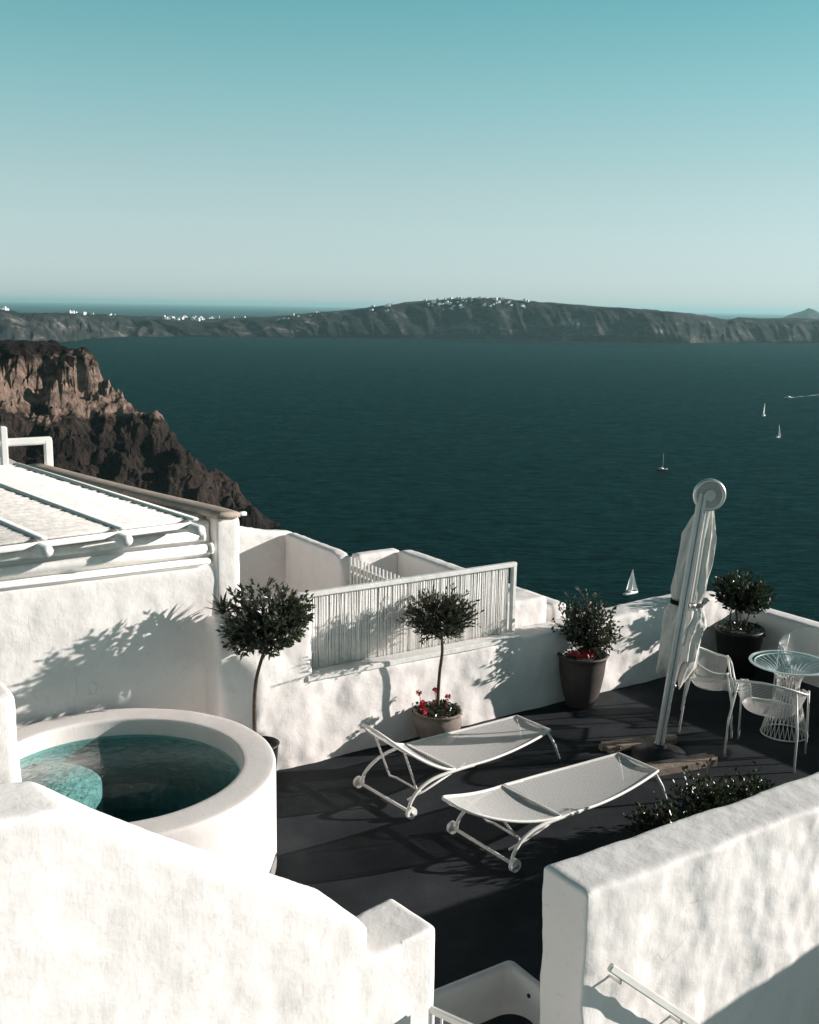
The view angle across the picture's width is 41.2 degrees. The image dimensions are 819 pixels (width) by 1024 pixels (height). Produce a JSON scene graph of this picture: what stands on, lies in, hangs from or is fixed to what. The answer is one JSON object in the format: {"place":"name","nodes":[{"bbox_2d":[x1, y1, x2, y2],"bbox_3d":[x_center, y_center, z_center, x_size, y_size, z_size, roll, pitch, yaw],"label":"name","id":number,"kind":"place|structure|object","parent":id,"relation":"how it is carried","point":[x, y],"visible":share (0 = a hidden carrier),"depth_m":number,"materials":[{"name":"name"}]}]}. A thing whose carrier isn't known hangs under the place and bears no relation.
{"place":"outdoors","nodes":[
{"label":"outdoors","id":0,"kind":"place"},
{"bbox_2d":[241,596,287,606],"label":"courtyard floor","id":1,"kind":"structure","parent":0,"point":[273,598],"depth_m":15.42,"materials":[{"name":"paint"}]},
{"bbox_2d":[0,458,246,728],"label":"white house","id":2,"kind":"structure","parent":1,"relation":"on","point":[108,589],"depth_m":9.02,"materials":[{"name":"paint"}]},
{"bbox_2d":[0,426,53,465],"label":"roof handrail","id":3,"kind":"object","parent":2,"relation":"on","point":[6,441],"visible":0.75,"depth_m":12.23,"materials":[{"name":"white paint"}]},
{"bbox_2d":[239,526,291,600],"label":"courtyard wall","id":4,"kind":"structure","parent":1,"relation":"on","point":[262,556],"depth_m":15.42,"materials":[{"name":"paint"}]},
{"bbox_2d":[286,533,349,596],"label":"courtyard side wall","id":5,"kind":"structure","parent":1,"relation":"on","point":[311,564],"depth_m":14.90,"materials":[{"name":"paint"}]},
{"bbox_2d":[349,557,402,584],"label":"picket gate","id":6,"kind":"structure","parent":5,"relation":"attached to","point":[367,572],"depth_m":13.91,"materials":[{"name":"white paint"}]},
{"bbox_2d":[352,548,398,584],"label":"box wall","id":7,"kind":"structure","parent":1,"relation":"on","point":[386,559],"depth_m":14.43,"materials":[{"name":"paint"}]},
{"bbox_2d":[398,550,565,621],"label":"wall","id":8,"kind":"structure","parent":1,"relation":"on","point":[412,563],"depth_m":14.00,"materials":[{"name":"paint"}]},
{"bbox_2d":[0,301,818,621],"bbox_3d":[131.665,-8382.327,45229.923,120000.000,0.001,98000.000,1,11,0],"label":"sea","id":9,"kind":"structure","parent":0,"point":[538,461],"depth_m":1334.50,"materials":[{"name":"liquid"}]},
{"bbox_2d":[0,340,280,529],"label":"headland","id":10,"kind":"structure","parent":9,"relation":"in","point":[80,412],"depth_m":771.56,"materials":[{"name":"brown stone"}]},
{"bbox_2d":[623,570,637,595],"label":"sailboat","id":11,"kind":"object","parent":9,"relation":"on","point":[631,585],"visible":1,"depth_m":623.49,"materials":[{"name":"white fabric"}]},
{"bbox_2d":[783,308,818,318],"bbox_3d":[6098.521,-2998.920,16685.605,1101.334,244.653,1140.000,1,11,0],"label":"distant islet","id":12,"kind":"object","parent":9,"relation":"in","point":[810,313],"visible":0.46,"depth_m":16546.68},
{"bbox_2d":[0,298,818,342],"bbox_3d":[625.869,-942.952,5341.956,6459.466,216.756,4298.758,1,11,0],"label":"island","id":13,"kind":"structure","parent":0,"point":[475,318],"depth_m":5557.95,"materials":[{"name":"grey stone"}]},
{"bbox_2d":[0,0,818,313],"label":"sky","id":14,"kind":"structure","parent":0,"point":[662,155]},
{"bbox_2d":[275,664,818,1023],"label":"terrace floor","id":15,"kind":"structure","parent":0,"point":[344,842],"depth_m":8.96,"materials":[{"name":"grey tile"}]},
{"bbox_2d":[0,682,21,782],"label":"pillar","id":16,"kind":"structure","parent":15,"relation":"on","point":[10,771],"depth_m":6.20,"materials":[{"name":"paint"}]},
{"bbox_2d":[16,708,276,874],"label":"plunge pool","id":17,"kind":"structure","parent":15,"relation":"on","point":[205,782],"depth_m":8.56,"materials":[{"name":"paint"}]},
{"bbox_2d":[216,577,315,768],"bbox_3d":[-1.210,1.454,9.285,0.847,1.857,0.768,1,11,0],"label":"potted tree","id":18,"kind":"object","parent":15,"relation":"on","point":[283,623],"visible":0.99,"depth_m":9.08,"materials":[{"name":"green plant"}]},
{"bbox_2d":[397,581,484,746],"bbox_3d":[0.290,1.425,10.322,0.827,1.576,0.776,7,12,28],"label":"potted olive tree","id":19,"kind":"object","parent":15,"relation":"on","point":[437,716],"visible":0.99,"depth_m":10.20,"materials":[{"name":"green plant"}]},
{"bbox_2d":[353,715,559,819],"bbox_3d":[0.452,2.005,9.602,2.019,0.709,0.772,-8,14,-38],"label":"sun lounger","id":20,"kind":"object","parent":15,"relation":"on","point":[409,810],"visible":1,"depth_m":9.58,"materials":[{"name":"silver metal"}]},
{"bbox_2d":[204,591,740,770],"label":"terrace wall","id":21,"kind":"structure","parent":15,"relation":"on","point":[301,719],"depth_m":10.36,"materials":[{"name":"paint"}]},
{"bbox_2d":[204,591,240,622],"bbox_3d":[-1.596,0.820,9.294,0.323,0.269,0.323,5,11,20],"label":"potted agave","id":22,"kind":"object","parent":21,"relation":"on","point":[217,614],"visible":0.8,"depth_m":9.27,"materials":[{"name":"plant"}]},
{"bbox_2d":[298,561,519,681],"bbox_3d":[0.074,1.012,10.444,2.480,0.782,0.218,-6,13,-33],"label":"cane fence","id":23,"kind":"object","parent":21,"relation":"on","point":[355,628],"visible":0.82,"depth_m":10.35,"materials":[{"name":"white paint"}]},
{"bbox_2d":[507,590,545,628],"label":"wall block","id":24,"kind":"structure","parent":21,"relation":"attached to","point":[530,608],"depth_m":11.62,"materials":[{"name":"paint"}]},
{"bbox_2d":[433,961,539,1023],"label":"basin","id":25,"kind":"object","parent":15,"relation":"on","point":[502,988],"visible":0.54,"depth_m":6.44,"materials":[{"name":"paint"}]},
{"bbox_2d":[442,752,666,872],"bbox_3d":[1.168,2.283,8.753,2.189,0.501,0.772,-7,13,-36],"label":"sun lounger","id":26,"kind":"object","parent":15,"relation":"on","point":[514,863],"visible":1,"depth_m":8.68,"materials":[{"name":"silver metal"}]},
{"bbox_2d":[551,586,623,709],"bbox_3d":[1.848,1.413,11.386,0.754,1.252,0.632,3,11,11],"label":"potted bush","id":27,"kind":"object","parent":15,"relation":"on","point":[582,670],"visible":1,"depth_m":11.24,"materials":[{"name":"green plant"}]},
{"bbox_2d":[599,478,725,777],"bbox_3d":[2.353,0.991,9.947,0.895,2.631,0.763,-3,11,-21],"label":"folded parasol","id":28,"kind":"object","parent":15,"relation":"on","point":[684,625],"visible":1,"depth_m":9.97,"materials":[{"name":"fabric"}]},
{"bbox_2d":[623,789,705,836],"bbox_3d":[1.923,2.409,8.214,0.624,0.500,0.608,-4,12,-23],"label":"potted shrub","id":29,"kind":"object","parent":15,"relation":"on","point":[669,815],"visible":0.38,"depth_m":8.24,"materials":[{"name":"green plant"}]},
{"bbox_2d":[678,647,736,738],"bbox_3d":[3.005,1.754,10.924,0.545,0.791,0.669,4,11,16],"label":"armchair","id":30,"kind":"object","parent":15,"relation":"on","point":[731,688],"visible":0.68,"depth_m":10.76,"materials":[{"name":"silver metal"}]},
{"bbox_2d":[666,758,749,817],"bbox_3d":[2.307,2.279,8.479,0.655,0.644,0.593,-3,12,-22],"label":"potted shrub","id":31,"kind":"object","parent":15,"relation":"on","point":[717,799],"visible":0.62,"depth_m":8.48,"materials":[{"name":"green plant"}]},
{"bbox_2d":[710,761,774,802],"bbox_3d":[2.714,2.277,8.756,0.551,0.559,0.585,1,11,0],"label":"potted shrub","id":32,"kind":"object","parent":15,"relation":"on","point":[743,793],"visible":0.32,"depth_m":8.75,"materials":[{"name":"green plant"}]},
{"bbox_2d":[709,568,777,678],"bbox_3d":[3.796,1.254,12.465,0.752,1.225,0.607,1,11,0],"label":"potted plant","id":33,"kind":"object","parent":15,"relation":"on","point":[738,642],"visible":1,"depth_m":12.33,"materials":[{"name":"green plant"}]},
{"bbox_2d":[723,678,809,772],"bbox_3d":[3.357,1.899,10.190,0.669,0.791,0.545,7,12,30],"label":"armchair","id":34,"kind":"object","parent":15,"relation":"on","point":[796,706],"visible":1,"depth_m":10.05,"materials":[{"name":"silver metal"}]},
{"bbox_2d":[740,608,818,686],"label":"parapet","id":35,"kind":"structure","parent":15,"relation":"on","point":[777,625],"depth_m":12.48,"materials":[{"name":"paint"}]},
{"bbox_2d":[749,650,818,741],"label":"glass table","id":36,"kind":"object","parent":15,"relation":"on","point":[799,678],"visible":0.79,"depth_m":10.68,"materials":[{"name":"white"}]},
{"bbox_2d":[772,628,818,695],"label":"armchair","id":37,"kind":"object","parent":15,"relation":"on","point":[788,634],"visible":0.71,"depth_m":11.65,"materials":[{"name":"silver metal"}]},
{"label":"stair landing","id":38,"kind":"structure","parent":0,"visible":0},
{"bbox_2d":[0,781,434,1023],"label":"sloping wall","id":39,"kind":"structure","parent":38,"relation":"on","point":[106,918],"depth_m":4.04,"materials":[{"name":"paint"}]},
{"bbox_2d":[428,1006,472,1023],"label":"stair railing","id":40,"kind":"object","parent":38,"relation":"on","point":[433,1011],"visible":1,"depth_m":4.85,"materials":[{"name":"white metal"}]},
{"bbox_2d":[540,772,818,1023],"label":"entrance wall","id":41,"kind":"structure","parent":38,"relation":"on","point":[710,916],"depth_m":6.06,"materials":[{"name":"paint"}]},
{"bbox_2d":[607,963,700,1023],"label":"handrail","id":42,"kind":"object","parent":41,"relation":"attached to","point":[640,987],"visible":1,"depth_m":5.75,"materials":[{"name":"white metal"}]}
]}

